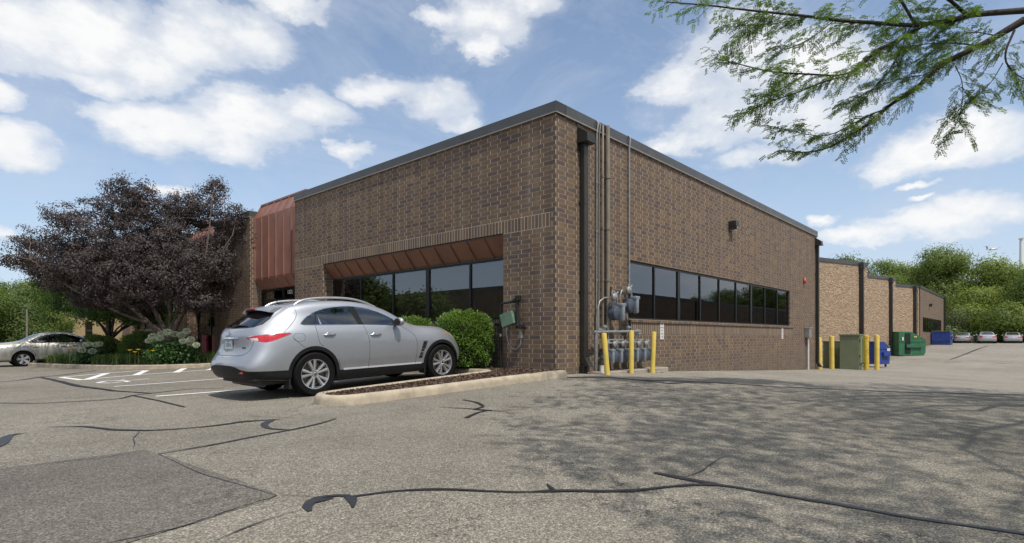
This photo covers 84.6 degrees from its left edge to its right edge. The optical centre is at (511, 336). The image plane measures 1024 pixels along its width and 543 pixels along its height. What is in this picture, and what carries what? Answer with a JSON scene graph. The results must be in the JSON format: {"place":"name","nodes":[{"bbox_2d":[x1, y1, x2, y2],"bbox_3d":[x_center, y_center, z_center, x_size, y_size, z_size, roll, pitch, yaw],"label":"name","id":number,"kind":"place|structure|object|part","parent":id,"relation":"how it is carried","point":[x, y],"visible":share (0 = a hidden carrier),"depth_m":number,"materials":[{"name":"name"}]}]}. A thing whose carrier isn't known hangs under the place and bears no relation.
{"place":"outdoors","nodes":[
{"label":"outdoors","id":0,"kind":"place"},
{"bbox_2d":[0,344,1023,542],"bbox_3d":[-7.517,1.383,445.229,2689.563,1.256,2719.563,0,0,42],"label":"ground","id":1,"kind":"structure","parent":0,"point":[955,457],"depth_m":5.24,"materials":[{"name":"grey asphalt"}]},
{"bbox_2d":[0,332,89,366],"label":"parked sedan","id":2,"kind":"object","parent":1,"relation":"on","point":[25,351],"visible":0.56,"depth_m":23.78,"materials":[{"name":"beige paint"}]},
{"bbox_3d":[-20.103,0.030,24.860,1.626,0.433,2.668,0,2,42],"label":"window glass","id":3,"kind":"part","parent":2,"relation":"part of","materials":[{"name":"black glass"}]},
{"bbox_2d":[65,315,121,339],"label":"tan brick building","id":4,"kind":"structure","parent":1,"relation":"on","point":[91,330],"depth_m":97.69,"materials":[{"name":"brown brick"}]},
{"bbox_2d":[85,322,91,334],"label":"window","id":5,"kind":"structure","parent":4,"relation":"in","point":[88,330],"depth_m":97.85,"materials":[{"name":"black glass"}]},
{"bbox_2d":[28,363,209,368],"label":"kerb","id":6,"kind":"structure","parent":1,"relation":"on","point":[167,366],"depth_m":20.72,"materials":[{"name":"concrete"}]},
{"bbox_2d":[32,361,210,364],"bbox_3d":[-18.015,1.051,25.562,15.730,0.114,5.590,0,0,42],"label":"mulch bed","id":7,"kind":"object","parent":1,"relation":"on","point":[112,364],"visible":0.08,"depth_m":21.73,"materials":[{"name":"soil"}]},
{"bbox_2d":[73,341,108,363],"bbox_3d":[-16.947,0.771,22.759,1.626,1.183,1.230,0,0,42],"label":"hydrangea bush","id":8,"kind":"object","parent":7,"relation":"on","point":[82,356],"visible":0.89,"depth_m":22.50,"materials":[{"name":"green plant"}]},
{"bbox_2d":[82,333,121,354],"bbox_3d":[-19.222,0.527,25.996,4.838,1.411,1.870,0,0,42],"label":"yellow green shrub","id":9,"kind":"object","parent":7,"relation":"on","point":[110,343],"visible":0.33,"depth_m":25.01,"materials":[{"name":"green plant"}]},
{"bbox_2d":[30,255,179,337],"bbox_3d":[-19.333,-1.354,27.285,7.605,5.544,5.746,0,0,42],"label":"green leaf tree","id":10,"kind":"object","parent":7,"relation":"on","point":[98,316],"visible":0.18,"depth_m":26.35,"materials":[{"name":"green plant"}]},
{"bbox_2d":[35,349,217,364],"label":"daylily leaves","id":11,"kind":"object","parent":7,"relation":"on","point":[115,358],"visible":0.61,"depth_m":22.36,"materials":[{"name":"green plant"}]},
{"bbox_2d":[0,171,256,355],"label":"purple leaf tree","id":12,"kind":"object","parent":7,"relation":"on","point":[93,274],"visible":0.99,"depth_m":21.26,"materials":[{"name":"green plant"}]},
{"bbox_2d":[117,329,159,361],"bbox_3d":[-15.514,0.424,23.569,2.276,1.502,1.714,0,0,42],"label":"yellow green shrub","id":13,"kind":"object","parent":7,"relation":"on","point":[133,341],"visible":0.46,"depth_m":22.99,"materials":[{"name":"green plant"}]},
{"bbox_2d":[140,328,202,364],"bbox_3d":[-12.957,0.548,21.493,2.092,1.774,1.800,0,0,-21],"label":"hydrangea bush","id":14,"kind":"object","parent":7,"relation":"on","point":[162,353],"visible":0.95,"depth_m":21.18,"materials":[{"name":"green plant"}]},
{"bbox_2d":[0,450,276,542],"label":"dark asphalt patch","id":15,"kind":"object","parent":1,"relation":"on","point":[111,498],"visible":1,"depth_m":3.89,"materials":[{"name":"grey asphalt"}]},
{"bbox_2d":[58,368,338,395],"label":"parking lines","id":16,"kind":"object","parent":1,"relation":"on","point":[141,372],"visible":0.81,"depth_m":15.67,"materials":[{"name":"paint"}]},
{"bbox_2d":[210,294,459,395],"bbox_3d":[-3.264,0.073,11.354,2.297,1.833,4.949,0,2,42],"label":"parked suv","id":17,"kind":"object","parent":1,"relation":"on","point":[308,346],"visible":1,"depth_m":10.02,"materials":[{"name":"silver metal"}]},
{"bbox_2d":[6,406,720,542],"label":"open cracks","id":18,"kind":"object","parent":1,"relation":"on","point":[263,491],"visible":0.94,"depth_m":4.05,"materials":[{"name":"black asphalt"}]},
{"bbox_2d":[314,368,566,405],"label":"kerb","id":19,"kind":"structure","parent":1,"relation":"on","point":[322,398],"depth_m":9.55,"materials":[{"name":"concrete"}]},
{"bbox_2d":[122,100,822,373],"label":"brick building","id":20,"kind":"structure","parent":1,"relation":"on","point":[560,218],"depth_m":15.44,"materials":[{"name":"brown brick"}]},
{"bbox_2d":[137,322,144,329],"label":"window","id":21,"kind":"structure","parent":20,"relation":"in","point":[140,327],"depth_m":33.80,"materials":[{"name":"black glass"}]},
{"bbox_2d":[333,277,360,302],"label":"window","id":22,"kind":"structure","parent":20,"relation":"in","point":[350,287],"depth_m":18.26,"materials":[{"name":"black glass"}]},
{"bbox_2d":[361,273,392,313],"bbox_3d":[-4.110,-1.162,17.153,1.700,1.490,0.072,0,0,42],"label":"window","id":23,"kind":"structure","parent":20,"relation":"in","point":[376,290],"depth_m":17.07,"materials":[{"name":"black glass"}]},
{"bbox_2d":[393,268,427,318],"bbox_3d":[-2.893,-1.162,16.039,1.600,1.490,0.072,0,0,42],"label":"window","id":24,"kind":"structure","parent":20,"relation":"in","point":[409,287],"depth_m":16.03,"materials":[{"name":"black glass"}]},
{"bbox_2d":[427,263,469,320],"bbox_3d":[-1.676,-1.162,14.924,1.700,1.490,0.072,0,0,42],"label":"window","id":25,"kind":"structure","parent":20,"relation":"in","point":[448,287],"depth_m":14.95,"materials":[{"name":"black glass"}]},
{"bbox_2d":[470,259,502,319],"bbox_3d":[-0.492,-1.162,13.840,1.510,1.490,0.072,0,0,42],"label":"window","id":26,"kind":"structure","parent":20,"relation":"in","point":[486,277],"depth_m":13.94,"materials":[{"name":"black glass"}]},
{"bbox_2d":[499,295,525,367],"bbox_3d":[0.012,-0.012,12.695,0.749,1.810,0.260,0,0,42],"label":"utility riser","id":27,"kind":"object","parent":20,"relation":"attached to","point":[509,318],"visible":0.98,"depth_m":12.61,"materials":[{"name":"green metal"}]},
{"bbox_2d":[592,286,649,370],"bbox_3d":[2.590,-0.177,13.585,0.331,2.102,2.475,0,0,42],"label":"gas manifold","id":28,"kind":"object","parent":20,"relation":"attached to","point":[637,331],"visible":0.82,"depth_m":13.07,"materials":[{"name":"metal"}]},
{"bbox_2d":[600,339,615,363],"bbox_3d":[2.216,0.334,13.026,0.265,0.578,0.335,0,0,42],"label":"gas meter","id":29,"kind":"object","parent":28,"relation":"attached to","point":[611,353],"visible":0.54,"depth_m":12.99,"materials":[{"name":"metal"}]},
{"bbox_2d":[608,291,625,320],"bbox_3d":[2.470,-0.730,13.283,0.331,0.722,0.419,0,0,42],"label":"gas meter","id":30,"kind":"object","parent":28,"relation":"attached to","point":[617,312],"visible":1,"depth_m":13.22,"materials":[{"name":"metal"}]},
{"bbox_2d":[612,340,623,362],"bbox_3d":[2.466,0.334,13.299,0.265,0.578,0.335,0,0,42],"label":"gas meter","id":31,"kind":"object","parent":28,"relation":"attached to","point":[619,355],"visible":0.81,"depth_m":13.25,"materials":[{"name":"metal"}]},
{"bbox_2d":[620,339,628,362],"bbox_3d":[2.716,0.334,13.572,0.265,0.578,0.335,0,0,42],"label":"gas meter","id":32,"kind":"object","parent":28,"relation":"attached to","point":[625,354],"visible":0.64,"depth_m":13.51,"materials":[{"name":"metal"}]},
{"bbox_2d":[622,284,639,313],"bbox_3d":[2.902,-0.930,13.755,0.331,0.722,0.419,0,0,42],"label":"gas meter","id":33,"kind":"object","parent":28,"relation":"attached to","point":[632,304],"visible":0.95,"depth_m":13.69,"materials":[{"name":"metal"}]},
{"bbox_2d":[628,343,639,361],"bbox_3d":[2.966,0.334,13.845,0.265,0.578,0.335,0,0,42],"label":"gas meter","id":34,"kind":"object","parent":28,"relation":"attached to","point":[636,354],"visible":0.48,"depth_m":13.81,"materials":[{"name":"metal"}]},
{"bbox_2d":[636,339,646,361],"bbox_3d":[3.216,0.334,14.118,0.265,0.578,0.335,0,0,42],"label":"gas meter","id":35,"kind":"object","parent":28,"relation":"attached to","point":[643,354],"visible":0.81,"depth_m":14.07,"materials":[{"name":"metal"}]},
{"bbox_2d":[643,339,650,360],"bbox_3d":[3.466,0.334,14.390,0.265,0.578,0.335,0,0,42],"label":"gas meter","id":36,"kind":"object","parent":28,"relation":"attached to","point":[648,351],"visible":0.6,"depth_m":14.33,"materials":[{"name":"metal"}]},
{"bbox_2d":[628,261,654,319],"bbox_3d":[3.356,-1.199,14.769,0.072,1.495,1.456,0,0,42],"label":"window","id":37,"kind":"structure","parent":20,"relation":"in","point":[642,275],"depth_m":14.90,"materials":[{"name":"black glass"}]},
{"bbox_2d":[660,323,663,338],"bbox_3d":[4.128,-0.167,15.476,0.012,0.480,0.210,0,0,42],"label":"no parking sign","id":38,"kind":"object","parent":20,"relation":"attached to","point":[661,330],"visible":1,"depth_m":15.46,"materials":[{"name":"white metal"}]},
{"bbox_2d":[654,265,678,320],"bbox_3d":[4.339,-1.199,15.843,0.072,1.495,1.456,0,0,42],"label":"window","id":39,"kind":"structure","parent":20,"relation":"in","point":[666,279],"depth_m":15.85,"materials":[{"name":"black glass"}]},
{"bbox_2d":[679,270,699,321],"bbox_3d":[5.322,-1.199,16.916,0.072,1.495,1.456,0,0,42],"label":"window","id":40,"kind":"structure","parent":20,"relation":"in","point":[689,282],"depth_m":16.93,"materials":[{"name":"black glass"}]},
{"bbox_2d":[700,274,718,322],"bbox_3d":[6.305,-1.199,17.990,0.072,1.495,1.456,0,0,42],"label":"window","id":41,"kind":"structure","parent":20,"relation":"in","point":[709,285],"depth_m":18.00,"materials":[{"name":"black glass"}]},
{"bbox_2d":[719,278,735,323],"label":"window","id":42,"kind":"structure","parent":20,"relation":"in","point":[727,288],"depth_m":19.08,"materials":[{"name":"black glass"}]},
{"bbox_2d":[728,220,738,231],"bbox_3d":[7.487,-3.747,18.949,0.280,0.360,0.300,0,0,42],"label":"wall light","id":43,"kind":"object","parent":20,"relation":"attached to","point":[733,225],"visible":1,"depth_m":18.87,"materials":[{"name":"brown metal"}]},
{"bbox_2d":[736,281,750,323],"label":"window","id":44,"kind":"structure","parent":20,"relation":"in","point":[743,290],"depth_m":20.16,"materials":[{"name":"black glass"}]},
{"bbox_2d":[751,284,764,324],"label":"window","id":45,"kind":"structure","parent":20,"relation":"in","point":[757,291],"depth_m":21.21,"materials":[{"name":"black glass"}]},
{"bbox_2d":[765,287,776,324],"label":"window","id":46,"kind":"structure","parent":20,"relation":"in","point":[770,293],"depth_m":22.28,"materials":[{"name":"black glass"}]},
{"bbox_2d":[777,289,788,325],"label":"window","id":47,"kind":"structure","parent":20,"relation":"in","point":[782,295],"depth_m":23.37,"materials":[{"name":"black glass"}]},
{"bbox_2d":[805,327,812,369],"bbox_3d":[13.469,0.536,25.526,0.220,1.915,0.520,0,0,42],"label":"junction box","id":48,"kind":"object","parent":20,"relation":"attached to","point":[808,332],"visible":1,"depth_m":25.47,"materials":[{"name":"metal"}]},
{"bbox_2d":[0,346,1023,533],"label":"tar seams","id":49,"kind":"object","parent":1,"relation":"on","point":[307,505],"visible":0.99,"depth_m":4.12,"materials":[{"name":"black asphalt"}]},
{"bbox_2d":[822,341,839,367],"bbox_3d":[18.227,1.013,31.397,1.280,1.560,1.760,0,0,42],"label":"switch cabinet","id":50,"kind":"object","parent":1,"relation":"on","point":[826,354],"visible":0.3,"depth_m":30.95,"materials":[{"name":"green metal"}]},
{"bbox_2d":[642,0,1023,163],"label":"honey locust tree","id":51,"kind":"object","parent":1,"relation":"on","point":[943,23],"visible":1,"depth_m":9.09,"materials":[{"name":"green plant"}]},
{"bbox_2d":[819,257,918,364],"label":"warehouse building","id":52,"kind":"structure","parent":1,"relation":"on","point":[855,297],"depth_m":37.67,"materials":[{"name":"brown brick"}]},
{"bbox_2d":[893,332,925,354],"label":"dumpster","id":53,"kind":"object","parent":1,"relation":"on","point":[907,343],"visible":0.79,"depth_m":46.59,"materials":[{"name":"green metal"}]},
{"bbox_2d":[919,285,945,345],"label":"brick annexe","id":54,"kind":"structure","parent":1,"relation":"on","point":[932,310],"depth_m":60.96,"materials":[{"name":"brown brick"}]},
{"bbox_2d":[946,324,965,342],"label":"background bush","id":55,"kind":"object","parent":1,"relation":"on","point":[951,329],"visible":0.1,"depth_m":75.89,"materials":[{"name":"green plant"}]},
{"bbox_2d":[0,0,1023,332],"label":"sky","id":56,"kind":"structure","parent":0,"point":[276,99],"materials":[{"name":"blue"}]},
{"bbox_2d":[567,343,1023,394],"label":"bleached driveway","id":57,"kind":"structure","parent":0,"point":[933,368],"depth_m":18.82,"materials":[{"name":"concrete"}]},
{"bbox_2d":[601,333,609,374],"bbox_3d":[2.062,0.449,12.343,0.116,1.080,0.116,-4,1,43],"label":"bollard","id":58,"kind":"object","parent":57,"relation":"on","point":[605,354],"visible":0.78,"depth_m":12.29,"materials":[{"name":"yellow metal"}]},
{"bbox_2d":[588,367,667,373],"bbox_3d":[2.931,0.963,13.867,0.416,0.320,3.150,0,0,42],"label":"meter pad","id":59,"kind":"object","parent":57,"relation":"on","point":[645,370],"visible":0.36,"depth_m":13.79,"materials":[{"name":"concrete"}]},
{"bbox_2d":[600,357,603,372],"bbox_3d":[2.024,0.718,12.657,0.110,0.550,0.110,0,0,42],"label":"vent post","id":60,"kind":"object","parent":59,"relation":"on","point":[601,366],"visible":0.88,"depth_m":12.62,"materials":[{"name":"white plastic"}]},
{"bbox_2d":[629,330,633,372],"bbox_3d":[2.827,0.431,13.326,0.120,1.176,0.120,0,0,42],"label":"bollard","id":61,"kind":"object","parent":57,"relation":"on","point":[631,351],"visible":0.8,"depth_m":13.28,"materials":[{"name":"yellow metal"}]},
{"bbox_2d":[650,332,655,372],"bbox_3d":[3.509,0.460,13.986,0.114,1.188,0.114,1,-2,43],"label":"bollard","id":62,"kind":"object","parent":57,"relation":"on","point":[653,351],"visible":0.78,"depth_m":13.94,"materials":[{"name":"yellow metal"}]},
{"bbox_2d":[817,337,821,368],"bbox_3d":[14.907,0.893,27.299,0.250,1.770,0.250,-1,0,42],"label":"bollard","id":63,"kind":"object","parent":57,"relation":"on","point":[820,350],"visible":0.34,"depth_m":27.18,"materials":[{"name":"yellow metal"}]},
{"bbox_2d":[829,336,833,368],"bbox_3d":[16.248,0.869,28.580,0.230,1.850,0.230,0,2,42],"label":"bollard","id":64,"kind":"object","parent":57,"relation":"on","point":[831,352],"visible":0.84,"depth_m":28.49,"materials":[{"name":"yellow metal"}]},
{"bbox_2d":[839,334,863,369],"bbox_3d":[17.875,0.815,29.581,1.020,1.900,1.240,0,0,40],"label":"transformer cabinet","id":65,"kind":"object","parent":57,"relation":"on","point":[851,351],"visible":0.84,"depth_m":29.11,"materials":[{"name":"green metal"}]},
{"bbox_3d":[18.232,0.665,29.286,0.095,1.360,1.040,0,0,40],"label":"door","id":66,"kind":"part","parent":65,"relation":"part of","materials":[{"name":"green metal"}]},
{"bbox_2d":[863,335,868,369],"bbox_3d":[18.254,0.878,28.984,0.250,1.970,0.250,0,2,42],"label":"bollard","id":67,"kind":"object","parent":57,"relation":"on","point":[865,352],"visible":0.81,"depth_m":28.89,"materials":[{"name":"yellow metal"}]},
{"bbox_2d":[874,335,879,369],"bbox_3d":[19.463,0.867,30.000,0.240,1.950,0.240,0,0,42],"label":"bollard","id":68,"kind":"object","parent":57,"relation":"on","point":[876,352],"visible":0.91,"depth_m":29.91,"materials":[{"name":"yellow metal"}]},
{"bbox_2d":[869,341,890,366],"bbox_3d":[21.628,1.025,34.096,1.390,1.548,2.030,0,0,-32],"label":"dumpster","id":69,"kind":"object","parent":57,"relation":"on","point":[885,353],"visible":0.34,"depth_m":33.35,"materials":[{"name":"blue metal"}]},
{"bbox_2d":[931,331,953,344],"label":"dumpster","id":70,"kind":"object","parent":57,"relation":"on","point":[942,337],"visible":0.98,"depth_m":60.29,"materials":[{"name":"blue metal"}]},
{"bbox_2d":[954,333,974,342],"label":"parked sedan","id":71,"kind":"object","parent":57,"relation":"on","point":[964,337],"visible":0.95,"depth_m":74.26,"materials":[{"name":"metal"}]},
{"bbox_2d":[976,332,996,342],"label":"parked sedan","id":72,"kind":"object","parent":57,"relation":"on","point":[986,336],"visible":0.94,"depth_m":70.31,"materials":[{"name":"metal"}]},
{"bbox_2d":[1001,332,1022,342],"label":"parked sedan","id":73,"kind":"object","parent":57,"relation":"on","point":[1012,336],"visible":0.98,"depth_m":70.30,"materials":[{"name":"metal"}]},
{"bbox_2d":[961,342,1023,342],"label":"grass verge","id":74,"kind":"object","parent":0,"point":[991,342],"depth_m":75.11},
{"bbox_2d":[831,251,877,274],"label":"background tree","id":75,"kind":"object","parent":74,"relation":"on","point":[857,260],"visible":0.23,"depth_m":90.80,"materials":[{"name":"green plant"}]},
{"bbox_2d":[867,258,919,284],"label":"background tree","id":76,"kind":"object","parent":74,"relation":"on","point":[889,268],"visible":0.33,"depth_m":102.39,"materials":[{"name":"green plant"}]},
{"bbox_2d":[898,242,978,326],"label":"background tree","id":77,"kind":"object","parent":74,"relation":"on","point":[941,272],"visible":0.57,"depth_m":88.47,"materials":[{"name":"green plant"}]},
{"bbox_2d":[946,306,978,330],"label":"background tree","id":78,"kind":"object","parent":74,"relation":"on","point":[953,318],"visible":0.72,"depth_m":77.62,"materials":[{"name":"green plant"}]},
{"bbox_2d":[946,299,999,332],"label":"background tree","id":79,"kind":"object","parent":74,"relation":"on","point":[980,310],"visible":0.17,"depth_m":78.50,"materials":[{"name":"green plant"}]},
{"bbox_2d":[953,323,1002,342],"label":"background bush","id":80,"kind":"object","parent":74,"relation":"on","point":[970,330],"visible":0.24,"depth_m":78.01,"materials":[{"name":"green plant"}]},
{"bbox_2d":[946,251,1023,312],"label":"background tree","id":81,"kind":"object","parent":74,"relation":"on","point":[983,288],"visible":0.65,"depth_m":83.13,"materials":[{"name":"green plant"}]},
{"bbox_2d":[968,264,1023,341],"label":"background tree","id":82,"kind":"object","parent":74,"relation":"on","point":[1010,318],"visible":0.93,"depth_m":74.75,"materials":[{"name":"green plant"}]},
{"bbox_2d":[973,325,1021,341],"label":"background bush","id":83,"kind":"object","parent":74,"relation":"on","point":[1000,338],"visible":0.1,"depth_m":77.34,"materials":[{"name":"green plant"}]},
{"bbox_2d":[1018,238,1023,305],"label":"mast","id":84,"kind":"object","parent":74,"relation":"on","point":[1020,250],"visible":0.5,"depth_m":149.72,"materials":[{"name":"white metal"}]},
{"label":"lawn","id":85,"kind":"structure","parent":0,"visible":0},
{"bbox_2d":[0,281,20,340],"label":"background tree","id":86,"kind":"object","parent":85,"relation":"on","point":[2,301],"visible":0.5,"depth_m":69.46,"materials":[{"name":"green plant"}]},
{"bbox_2d":[19,307,27,336],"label":"street lamp","id":87,"kind":"object","parent":85,"relation":"on","point":[26,320],"visible":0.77,"depth_m":54.93,"materials":[{"name":"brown metal"}]},
{"bbox_2d":[0,280,60,342],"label":"background tree","id":88,"kind":"object","parent":85,"relation":"on","point":[18,320],"visible":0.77,"depth_m":71.64,"materials":[{"name":"green plant"}]},
{"bbox_2d":[10,276,80,332],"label":"background tree","id":89,"kind":"object","parent":85,"relation":"on","point":[62,323],"visible":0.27,"depth_m":79.26,"materials":[{"name":"green plant"}]},
{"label":"mulch bed","id":90,"kind":"structure","parent":0,"visible":0},
{"bbox_2d":[401,315,436,326],"bbox_3d":[-2.620,0.092,14.911,1.324,1.361,1.224,0,0,42],"label":"boxwood shrub","id":91,"kind":"object","parent":90,"relation":"on","point":[415,320],"visible":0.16,"depth_m":14.63,"materials":[{"name":"green plant"}]},
{"bbox_2d":[317,366,564,394],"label":"mulch chips","id":92,"kind":"object","parent":90,"relation":"on","point":[502,371],"visible":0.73,"depth_m":10.47,"materials":[{"name":"brown wood"}]},
{"bbox_2d":[435,308,495,366],"bbox_3d":[-1.113,0.023,13.291,1.287,1.425,1.327,0,0,42],"label":"boxwood shrub","id":93,"kind":"object","parent":90,"relation":"on","point":[471,332],"visible":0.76,"depth_m":12.91,"materials":[{"name":"green plant"}]}
]}

